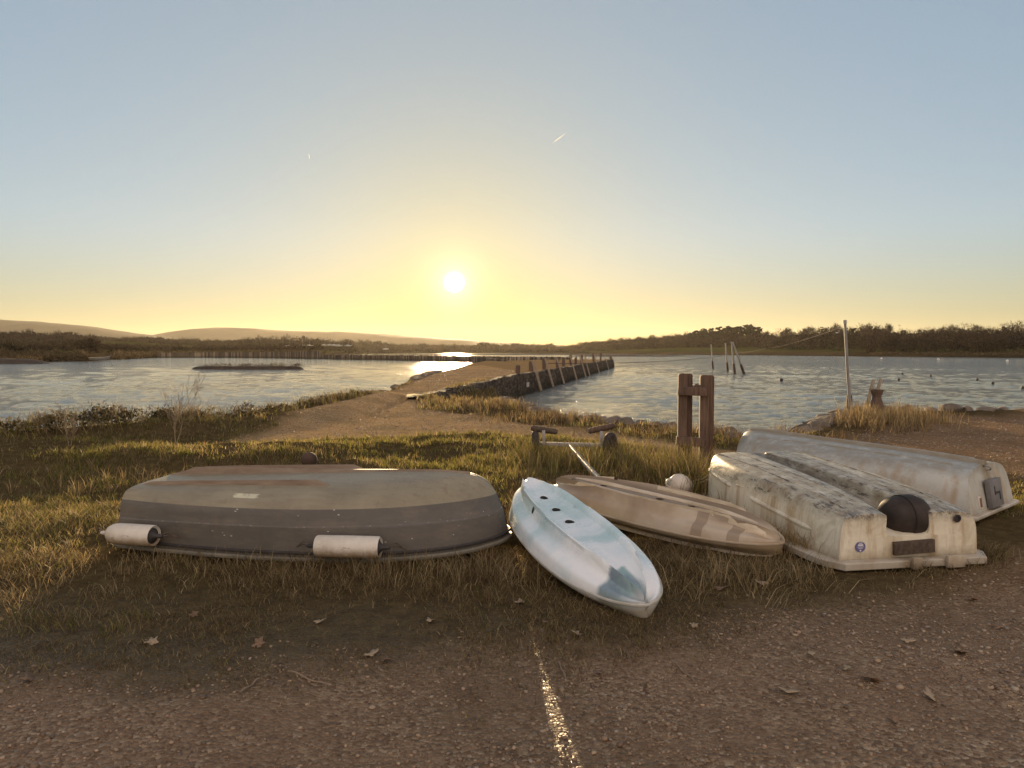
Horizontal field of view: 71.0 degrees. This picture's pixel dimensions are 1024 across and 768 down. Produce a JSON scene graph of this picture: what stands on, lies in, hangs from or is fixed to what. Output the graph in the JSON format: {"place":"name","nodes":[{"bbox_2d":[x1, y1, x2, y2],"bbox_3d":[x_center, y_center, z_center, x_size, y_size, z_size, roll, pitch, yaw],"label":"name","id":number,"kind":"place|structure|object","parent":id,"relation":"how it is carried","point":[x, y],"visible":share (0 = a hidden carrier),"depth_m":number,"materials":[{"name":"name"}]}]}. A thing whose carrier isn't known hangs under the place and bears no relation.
{"place":"outdoors","nodes":[
{"label":"outdoors","id":0,"kind":"place"},
{"bbox_2d":[0,358,52,363],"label":"mud spit","id":1,"kind":"structure","parent":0,"point":[16,361],"depth_m":162.10,"materials":[{"name":"brown soil"}]},
{"bbox_2d":[0,320,190,339],"bbox_3d":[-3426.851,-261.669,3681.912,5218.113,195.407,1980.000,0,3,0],"label":"hill","id":2,"kind":"structure","parent":0,"point":[20,326],"depth_m":3167.60,"materials":[{"name":"plant"}]},
{"bbox_2d":[192,366,302,369],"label":"island","id":3,"kind":"structure","parent":0,"point":[248,367],"depth_m":111.91,"materials":[{"name":"brown soil"}]},
{"bbox_2d":[155,327,559,350],"bbox_3d":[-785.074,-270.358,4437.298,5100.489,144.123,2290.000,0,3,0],"label":"hill","id":4,"kind":"structure","parent":0,"point":[220,333],"depth_m":3776.79,"materials":[{"name":"plant"}]},
{"bbox_2d":[0,394,971,639],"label":"tall dry grass","id":5,"kind":"structure","parent":0,"point":[670,466],"depth_m":8.40,"materials":[{"name":"plant"}]},
{"bbox_2d":[0,464,1020,730],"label":"dry grass","id":6,"kind":"structure","parent":0,"point":[992,554],"depth_m":4.54,"materials":[{"name":"plant"}]},
{"bbox_2d":[0,341,1023,767],"bbox_3d":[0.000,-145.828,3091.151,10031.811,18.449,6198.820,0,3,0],"label":"ground","id":7,"kind":"structure","parent":0,"point":[266,715],"depth_m":3.77,"materials":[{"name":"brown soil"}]},
{"bbox_2d":[0,338,28,354],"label":"bush","id":8,"kind":"object","parent":7,"relation":"on","point":[14,347],"visible":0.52,"depth_m":190.83,"materials":[{"name":"brown plant"}]},
{"bbox_2d":[20,672,34,680],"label":"dead leaf","id":9,"kind":"object","parent":7,"relation":"on","point":[29,676],"visible":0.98,"depth_m":3.48,"materials":[{"name":"brown plant"}]},
{"bbox_2d":[0,339,81,351],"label":"scrub","id":10,"kind":"object","parent":7,"relation":"on","point":[46,346],"visible":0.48,"depth_m":235.35,"materials":[{"name":"brown plant"}]},
{"bbox_2d":[0,329,101,343],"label":"tree belt","id":11,"kind":"object","parent":7,"relation":"on","point":[26,337],"visible":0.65,"depth_m":504.15,"materials":[{"name":"brown plant"}]},
{"bbox_2d":[53,403,79,445],"bbox_3d":[-6.786,0.620,10.935,0.366,0.746,0.243,0,3,0],"label":"bare sapling","id":12,"kind":"object","parent":7,"relation":"on","point":[66,424],"visible":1,"depth_m":10.96,"materials":[{"name":"brown plant"}]},
{"bbox_2d":[60,334,108,355],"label":"bush","id":13,"kind":"object","parent":7,"relation":"on","point":[89,345],"visible":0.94,"depth_m":219.92,"materials":[{"name":"brown plant"}]},
{"bbox_2d":[144,636,158,644],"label":"dead leaf","id":14,"kind":"object","parent":7,"relation":"on","point":[152,640],"visible":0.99,"depth_m":3.90,"materials":[{"name":"beige plant"}]},
{"bbox_2d":[160,371,210,448],"bbox_3d":[-4.933,0.378,10.841,0.525,1.242,0.606,2,3,40],"label":"bare sapling","id":15,"kind":"object","parent":7,"relation":"on","point":[177,412],"visible":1,"depth_m":10.80,"materials":[{"name":"brown plant"}]},
{"bbox_2d":[0,387,380,432],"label":"bramble","id":16,"kind":"object","parent":7,"relation":"on","point":[113,414],"visible":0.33,"depth_m":13.16,"materials":[{"name":"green plant"}]},
{"bbox_2d":[0,386,397,438],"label":"bank grass","id":17,"kind":"structure","parent":7,"relation":"on","point":[103,423],"depth_m":13.53,"materials":[{"name":"plant"}]},
{"bbox_2d":[99,341,332,352],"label":"scrub","id":18,"kind":"object","parent":7,"relation":"on","point":[167,348],"visible":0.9,"depth_m":358.26,"materials":[{"name":"brown plant"}]},
{"bbox_2d":[96,334,360,352],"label":"tree belt","id":19,"kind":"object","parent":7,"relation":"on","point":[304,340],"visible":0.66,"depth_m":758.45,"materials":[{"name":"brown plant"}]},
{"bbox_2d":[157,351,321,358],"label":"timber palisade","id":20,"kind":"object","parent":7,"relation":"on","point":[307,355],"visible":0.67,"depth_m":308.19,"materials":[{"name":"brown wood"}]},
{"bbox_2d":[241,678,259,691],"bbox_3d":[-1.251,1.438,3.423,0.012,0.021,0.148,1,3,15],"label":"twig","id":21,"kind":"object","parent":7,"relation":"on","point":[250,685],"visible":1,"depth_m":3.43,"materials":[{"name":"brown wood"}]},
{"bbox_2d":[251,636,265,646],"bbox_3d":[-1.374,1.405,3.895,0.064,0.018,0.104,10,21,2],"label":"dead leaf","id":22,"kind":"object","parent":7,"relation":"on","point":[259,642],"visible":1,"depth_m":3.91,"materials":[{"name":"brown plant"}]},
{"bbox_2d":[287,670,329,685],"bbox_3d":[-0.993,1.440,3.511,0.290,0.025,0.012,2,3,31],"label":"twig","id":23,"kind":"object","parent":7,"relation":"on","point":[303,676],"visible":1,"depth_m":3.52,"materials":[{"name":"brown wood"}]},
{"bbox_2d":[301,452,316,464],"bbox_3d":[-2.146,1.044,7.595,0.192,0.644,0.180,2,4,43],"label":"mooring post","id":24,"kind":"object","parent":7,"relation":"on","point":[308,458],"visible":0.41,"depth_m":7.53,"materials":[{"name":"wood"}]},
{"bbox_2d":[113,464,512,562],"bbox_3d":[-1.538,0.995,6.030,3.128,0.608,1.412,0,3,9],"label":"upturned dinghy","id":25,"kind":"object","parent":7,"relation":"on","point":[267,509],"visible":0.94,"depth_m":5.52,"materials":[{"name":"grey paint"}]},
{"bbox_2d":[96,523,180,546],"bbox_3d":[-2.932,1.160,5.529,0.764,0.166,0.166,1,3,12],"label":"fender","id":26,"kind":"object","parent":25,"relation":"attached to","point":[130,534],"visible":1,"depth_m":5.47,"materials":[{"name":"plastic"}]},
{"bbox_2d":[296,535,406,558],"bbox_3d":[-1.196,1.188,5.240,0.839,0.163,0.163,0,3,5],"label":"fender","id":27,"kind":"object","parent":25,"relation":"attached to","point":[333,546],"visible":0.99,"depth_m":5.18,"materials":[{"name":"plastic"}]},
{"bbox_2d":[364,648,378,655],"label":"dead leaf","id":28,"kind":"object","parent":7,"relation":"on","point":[372,652],"visible":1,"depth_m":3.79,"materials":[{"name":"beige plant"}]},
{"bbox_2d":[408,370,442,380],"bbox_3d":[-5.362,-0.374,44.847,0.994,0.760,15.626,0,3,0],"label":"stone edging","id":29,"kind":"object","parent":7,"relation":"on","point":[426,373],"visible":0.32,"depth_m":43.51,"materials":[{"name":"grey stone"}]},
{"bbox_2d":[321,355,568,361],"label":"timber palisade","id":30,"kind":"object","parent":7,"relation":"on","point":[411,358],"visible":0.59,"depth_m":213.61,"materials":[{"name":"brown wood"}]},
{"bbox_2d":[340,339,575,348],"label":"tree belt","id":31,"kind":"object","parent":7,"relation":"on","point":[361,343],"visible":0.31,"depth_m":1211.66,"materials":[{"name":"brown plant"}]},
{"bbox_2d":[337,344,587,353],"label":"scrub","id":32,"kind":"object","parent":7,"relation":"on","point":[438,349],"visible":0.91,"depth_m":970.29,"materials":[{"name":"brown plant"}]},
{"bbox_2d":[472,356,509,363],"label":"timber palisade","id":33,"kind":"object","parent":7,"relation":"on","point":[476,359],"visible":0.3,"depth_m":121.70,"materials":[{"name":"brown wood"}]},
{"bbox_2d":[407,359,614,399],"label":"quay wall","id":34,"kind":"structure","parent":7,"relation":"on","point":[513,386],"depth_m":47.58,"materials":[{"name":"grey stone"}]},
{"bbox_2d":[515,365,519,373],"bbox_3d":[0.378,-0.796,47.004,0.320,0.920,0.320,3,3,0],"label":"mooring post","id":35,"kind":"object","parent":34,"relation":"attached to","point":[517,370],"visible":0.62,"depth_m":46.88,"materials":[{"name":"brown wood"}]},
{"bbox_2d":[529,361,532,371],"bbox_3d":[1.405,-1.155,53.117,0.320,1.080,0.320,-1,4,0],"label":"mooring post","id":36,"kind":"object","parent":34,"relation":"attached to","point":[530,367],"visible":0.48,"depth_m":52.98,"materials":[{"name":"brown wood"}]},
{"bbox_2d":[531,360,541,390],"bbox_3d":[1.749,-0.596,50.502,0.732,2.127,0.570,1,3,12],"label":"quay ladder","id":37,"kind":"object","parent":34,"relation":"attached to","point":[537,376],"visible":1,"depth_m":50.26,"materials":[{"name":"wood"}]},
{"bbox_2d":[542,358,545,369],"bbox_3d":[2.619,-1.493,58.686,0.320,1.250,0.320,-2,4,0],"label":"mooring post","id":38,"kind":"object","parent":34,"relation":"attached to","point":[543,364],"visible":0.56,"depth_m":58.55,"materials":[{"name":"brown wood"}]},
{"bbox_2d":[545,358,553,386],"bbox_3d":[2.909,-0.887,55.801,0.732,2.226,0.570,1,3,12],"label":"quay ladder","id":39,"kind":"object","parent":34,"relation":"attached to","point":[549,372],"visible":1,"depth_m":55.56,"materials":[{"name":"brown wood"}]},
{"bbox_2d":[556,358,564,383],"bbox_3d":[4.169,-1.124,61.561,0.732,2.176,0.570,1,3,12],"label":"quay ladder","id":40,"kind":"object","parent":34,"relation":"attached to","point":[560,370],"visible":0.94,"depth_m":61.31,"materials":[{"name":"brown wood"}]},
{"bbox_2d":[570,356,576,379],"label":"quay ladder","id":41,"kind":"object","parent":34,"relation":"attached to","point":[573,367],"visible":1,"depth_m":69.90,"materials":[{"name":"brown wood"}]},
{"bbox_2d":[0,375,1023,638],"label":"grass","id":42,"kind":"structure","parent":7,"relation":"on","point":[74,511],"depth_m":9.85,"materials":[{"name":"green plant"}]},
{"bbox_2d":[0,347,1023,367],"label":"reeds","id":43,"kind":"object","parent":7,"relation":"on","point":[53,355],"visible":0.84,"depth_m":207.71,"materials":[{"name":"brown plant"}]},
{"bbox_2d":[531,423,616,475],"bbox_3d":[0.715,0.890,9.620,1.295,0.542,2.592,0,3,10],"label":"launching trolley","id":44,"kind":"object","parent":7,"relation":"on","point":[608,438],"visible":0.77,"depth_m":10.62,"materials":[{"name":"metal"}]},
{"bbox_2d":[509,477,662,617],"bbox_3d":[0.456,1.133,5.364,0.726,0.367,2.329,-5,8,-17],"label":"upturned kayak","id":45,"kind":"object","parent":7,"relation":"on","point":[570,540],"visible":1,"depth_m":4.90,"materials":[{"name":"white plastic"}]},
{"bbox_2d":[497,396,714,429],"bbox_3d":[1.316,0.932,18.962,1.616,0.718,10.883,-1,3,-25],"label":"stone edging","id":46,"kind":"object","parent":7,"relation":"on","point":[627,420],"visible":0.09,"depth_m":16.02,"materials":[{"name":"grey stone"}]},
{"bbox_2d":[567,330,759,350],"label":"woodland","id":47,"kind":"object","parent":7,"relation":"on","point":[683,341],"visible":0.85,"depth_m":766.41,"materials":[{"name":"brown plant"}]},
{"bbox_2d":[555,475,784,556],"bbox_3d":[1.258,1.104,6.321,2.304,0.337,0.706,6,10,42],"label":"upturned kayak","id":48,"kind":"object","parent":7,"relation":"on","point":[669,513],"visible":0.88,"depth_m":5.98,"materials":[{"name":"beige plastic"}]},
{"bbox_2d":[665,474,692,491],"bbox_3d":[1.792,1.075,7.678,0.282,0.232,0.248,1,3,17],"label":"mooring buoy","id":49,"kind":"object","parent":7,"relation":"on","point":[675,481],"visible":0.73,"depth_m":7.59,"materials":[{"name":"white plastic"}]},
{"bbox_2d":[671,660,694,680],"bbox_3d":[0.854,1.431,3.584,0.009,0.021,0.240,-1,3,-14],"label":"twig","id":50,"kind":"object","parent":7,"relation":"on","point":[676,663],"visible":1,"depth_m":3.59,"materials":[{"name":"brown wood"}]},
{"bbox_2d":[687,332,694,338],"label":"pine tree","id":51,"kind":"object","parent":7,"relation":"on","point":[690,335],"visible":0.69,"depth_m":770.09,"materials":[{"name":"green plant"}]},
{"bbox_2d":[676,373,713,468],"bbox_3d":[2.513,0.578,9.847,0.532,1.450,0.310,0,3,8],"label":"post stand","id":52,"kind":"object","parent":7,"relation":"on","point":[703,389],"visible":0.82,"depth_m":9.78,"materials":[{"name":"wood"}]},
{"bbox_2d":[694,331,701,339],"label":"pine tree","id":53,"kind":"object","parent":7,"relation":"on","point":[697,334],"visible":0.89,"depth_m":748.65,"materials":[{"name":"green plant"}]},
{"bbox_2d":[700,328,709,338],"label":"pine tree","id":54,"kind":"object","parent":7,"relation":"on","point":[704,333],"visible":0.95,"depth_m":742.53,"materials":[{"name":"green plant"}]},
{"bbox_2d":[708,328,713,338],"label":"pine tree","id":55,"kind":"object","parent":7,"relation":"on","point":[711,333],"visible":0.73,"depth_m":757.58,"materials":[{"name":"green plant"}]},
{"bbox_2d":[712,327,719,336],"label":"pine tree","id":56,"kind":"object","parent":7,"relation":"on","point":[715,333],"visible":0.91,"depth_m":755.01,"materials":[{"name":"green plant"}]},
{"bbox_2d":[713,586,727,590],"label":"dead leaf","id":57,"kind":"object","parent":7,"relation":"on","point":[719,587],"visible":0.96,"depth_m":4.81,"materials":[{"name":"brown plant"}]},
{"bbox_2d":[719,329,725,336],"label":"pine tree","id":58,"kind":"object","parent":7,"relation":"on","point":[722,332],"visible":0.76,"depth_m":759.70,"materials":[{"name":"green plant"}]},
{"bbox_2d":[728,326,736,336],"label":"pine tree","id":59,"kind":"object","parent":7,"relation":"on","point":[732,331],"visible":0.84,"depth_m":750.62,"materials":[{"name":"green plant"}]},
{"bbox_2d":[741,325,749,335],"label":"pine tree","id":60,"kind":"object","parent":7,"relation":"on","point":[746,329],"visible":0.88,"depth_m":745.30,"materials":[{"name":"green plant"}]},
{"bbox_2d":[696,426,805,438],"bbox_3d":[4.571,1.201,13.838,2.375,0.721,1.228,2,3,31],"label":"stone edging","id":61,"kind":"object","parent":7,"relation":"on","point":[731,433],"visible":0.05,"depth_m":13.77,"materials":[{"name":"grey stone"}]},
{"bbox_2d":[750,327,760,334],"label":"pine tree","id":62,"kind":"object","parent":7,"relation":"on","point":[754,330],"visible":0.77,"depth_m":749.76,"materials":[{"name":"green plant"}]},
{"bbox_2d":[778,327,795,348],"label":"bare tree","id":63,"kind":"object","parent":7,"relation":"on","point":[787,333],"visible":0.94,"depth_m":558.51,"materials":[{"name":"brown plant"}]},
{"bbox_2d":[777,686,799,692],"bbox_3d":[1.291,1.429,3.353,0.112,0.018,0.069,12,-8,-10],"label":"dead leaf","id":64,"kind":"object","parent":7,"relation":"on","point":[790,690],"visible":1,"depth_m":3.34,"materials":[{"name":"brown plant"}]},
{"bbox_2d":[800,324,819,348],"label":"bare tree","id":65,"kind":"object","parent":7,"relation":"on","point":[806,330],"visible":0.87,"depth_m":557.66,"materials":[{"name":"brown plant"}]},
{"bbox_2d":[753,322,886,349],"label":"woodland","id":66,"kind":"object","parent":7,"relation":"on","point":[828,339],"visible":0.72,"depth_m":532.98,"materials":[{"name":"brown plant"}]},
{"bbox_2d":[830,323,843,349],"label":"bare tree","id":67,"kind":"object","parent":7,"relation":"on","point":[834,327],"visible":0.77,"depth_m":517.60,"materials":[{"name":"brown plant"}]},
{"bbox_2d":[788,405,889,432],"bbox_3d":[7.242,0.982,16.223,1.270,0.724,6.953,2,3,38],"label":"stone edging","id":68,"kind":"object","parent":7,"relation":"on","point":[815,422],"visible":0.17,"depth_m":14.43,"materials":[{"name":"grey stone"}]},
{"bbox_2d":[703,451,986,570],"bbox_3d":[2.756,1.023,6.576,1.481,0.534,2.764,0,3,-9],"label":"upturned dinghy","id":69,"kind":"object","parent":7,"relation":"on","point":[832,506],"visible":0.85,"depth_m":5.62,"materials":[{"name":"white plastic"}]},
{"bbox_2d":[690,474,708,487],"bbox_3d":[1.927,1.054,7.654,0.626,0.343,0.070,-1,3,-13],"label":"rope","id":70,"kind":"object","parent":69,"relation":"attached to","point":[700,479],"visible":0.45,"depth_m":7.67,"materials":[{"name":"beige fabric"}]},
{"bbox_2d":[877,494,930,532],"bbox_3d":[3.003,1.025,5.531,0.369,0.342,0.342,-1,3,-14],"label":"barrel float","id":71,"kind":"object","parent":69,"relation":"in","point":[907,513],"visible":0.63,"depth_m":5.40,"materials":[{"name":"black plastic"}]},
{"bbox_2d":[843,320,851,409],"bbox_3d":[8.253,-0.125,17.641,0.318,2.890,0.194,0,3,0],"label":"mast pole","id":72,"kind":"object","parent":7,"relation":"on","point":[849,399],"visible":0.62,"depth_m":17.57,"materials":[{"name":"metal"}]},
{"bbox_2d":[859,322,873,334],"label":"bare tree","id":73,"kind":"object","parent":7,"relation":"on","point":[863,327],"visible":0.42,"depth_m":479.41,"materials":[{"name":"brown plant"}]},
{"bbox_2d":[864,379,874,409],"bbox_3d":[8.817,0.308,17.703,0.062,0.883,0.062,22,-9,-30],"label":"leaning pole","id":74,"kind":"object","parent":7,"relation":"on","point":[871,387],"visible":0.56,"depth_m":17.71,"materials":[{"name":"wood"}]},
{"bbox_2d":[860,672,885,683],"bbox_3d":[1.741,1.423,3.465,0.118,0.024,0.078,21,-14,25],"label":"dead leaf","id":75,"kind":"object","parent":7,"relation":"on","point":[877,680],"visible":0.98,"depth_m":3.46,"materials":[{"name":"brown plant"}]},
{"bbox_2d":[870,389,883,414],"bbox_3d":[8.460,0.514,16.646,0.330,0.800,0.314,-1,3,-14],"label":"wooden bollard","id":76,"kind":"object","parent":7,"relation":"on","point":[877,395],"visible":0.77,"depth_m":16.55,"materials":[{"name":"brown wood"}]},
{"bbox_2d":[736,428,1019,521],"bbox_3d":[3.783,0.892,8.034,1.475,0.615,2.908,-2,3,-40],"label":"upturned dinghy","id":77,"kind":"object","parent":7,"relation":"on","point":[978,489],"visible":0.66,"depth_m":7.17,"materials":[{"name":"plastic"}]},
{"bbox_2d":[876,378,882,388],"bbox_3d":[9.191,0.279,18.102,0.063,0.888,0.062,24,-9,-27],"label":"leaning pole","id":78,"kind":"object","parent":7,"relation":"on","point":[879,383],"visible":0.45,"depth_m":18.12,"materials":[{"name":"brown wood"}]},
{"bbox_2d":[883,324,894,332],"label":"bare tree","id":79,"kind":"object","parent":7,"relation":"on","point":[889,327],"visible":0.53,"depth_m":466.70,"materials":[{"name":"brown plant"}]},
{"bbox_2d":[888,713,901,723],"bbox_3d":[1.650,1.443,3.093,0.046,0.014,0.069,-3,17,-11],"label":"dead leaf","id":80,"kind":"object","parent":7,"relation":"on","point":[893,717],"visible":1,"depth_m":3.10,"materials":[{"name":"brown plant"}]},
{"bbox_2d":[900,637,915,642],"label":"dead leaf","id":81,"kind":"object","parent":7,"relation":"on","point":[908,640],"visible":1,"depth_m":3.92,"materials":[{"name":"brown plant"}]},
{"bbox_2d":[923,686,938,703],"bbox_3d":[1.932,1.435,3.298,0.066,0.017,0.107,22,21,-16],"label":"dead leaf","id":82,"kind":"object","parent":7,"relation":"on","point":[929,693],"visible":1,"depth_m":3.31,"materials":[{"name":"beige plant"}]},
{"bbox_2d":[855,322,1023,352],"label":"woodland","id":83,"kind":"object","parent":7,"relation":"on","point":[909,341],"visible":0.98,"depth_m":380.01,"materials":[{"name":"brown plant"}]},
{"bbox_2d":[946,324,963,351],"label":"bare tree","id":84,"kind":"object","parent":7,"relation":"on","point":[953,328],"visible":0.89,"depth_m":370.43,"materials":[{"name":"brown plant"}]},
{"bbox_2d":[950,647,967,653],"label":"dead leaf","id":85,"kind":"object","parent":7,"relation":"on","point":[963,652],"visible":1,"depth_m":3.77,"materials":[{"name":"brown plant"}]},
{"bbox_2d":[897,403,1023,411],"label":"stone edging","id":86,"kind":"object","parent":7,"relation":"on","point":[953,406],"visible":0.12,"depth_m":17.82,"materials":[{"name":"grey stone"}]},
{"bbox_2d":[964,324,984,350],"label":"bare tree","id":87,"kind":"object","parent":7,"relation":"on","point":[976,330],"visible":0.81,"depth_m":368.85,"materials":[{"name":"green plant"}]},
{"bbox_2d":[991,622,1005,628],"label":"dead leaf","id":88,"kind":"object","parent":7,"relation":"on","point":[997,625],"visible":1,"depth_m":4.13,"materials":[{"name":"brown plant"}]},
{"bbox_2d":[999,320,1023,351],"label":"bare tree","id":89,"kind":"object","parent":7,"relation":"on","point":[1017,328],"visible":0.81,"depth_m":350.72,"materials":[{"name":"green plant"}]},
{"bbox_2d":[0,353,1023,432],"bbox_3d":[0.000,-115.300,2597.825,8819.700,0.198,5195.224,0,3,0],"label":"water","id":90,"kind":"structure","parent":0,"point":[758,394],"depth_m":63.09,"materials":[{"name":"liquid"}]},
{"bbox_2d":[88,356,109,359],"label":"rowing boat","id":91,"kind":"object","parent":90,"relation":"on","point":[99,358],"visible":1,"depth_m":211.03,"materials":[{"name":"grey paint"}]},
{"bbox_2d":[711,344,713,367],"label":"mooring pole","id":92,"kind":"object","parent":90,"relation":"in","point":[712,357],"visible":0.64,"depth_m":119.83,"materials":[{"name":"wood"}]},
{"bbox_2d":[725,343,728,370],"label":"mooring pole","id":93,"kind":"object","parent":90,"relation":"in","point":[727,367],"visible":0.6,"depth_m":103.85,"materials":[{"name":"wood"}]},
{"bbox_2d":[548,355,725,363],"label":"mooring line","id":94,"kind":"object","parent":93,"relation":"attached to","point":[629,362],"visible":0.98,"depth_m":68.40,"materials":[{"name":"fabric"}]},
{"bbox_2d":[731,342,735,373],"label":"mooring pole","id":95,"kind":"object","parent":90,"relation":"in","point":[734,370],"visible":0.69,"depth_m":91.86,"materials":[{"name":"wood"}]},
{"bbox_2d":[732,342,744,373],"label":"mooring pole","id":96,"kind":"object","parent":90,"relation":"in","point":[742,369],"visible":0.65,"depth_m":89.86,"materials":[{"name":"wood"}]},
{"bbox_2d":[0,0,1023,345],"label":"sky","id":97,"kind":"structure","parent":0,"point":[768,165],"materials":[{"name":"blue"}]},
{"bbox_2d":[398,354,645,354],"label":"marsh spit","id":98,"kind":"structure","parent":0,"point":[521,354],"depth_m":550.79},
{"bbox_2d":[579,355,681,355],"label":"marsh spit","id":99,"kind":"structure","parent":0,"point":[633,355],"depth_m":394.74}
]}

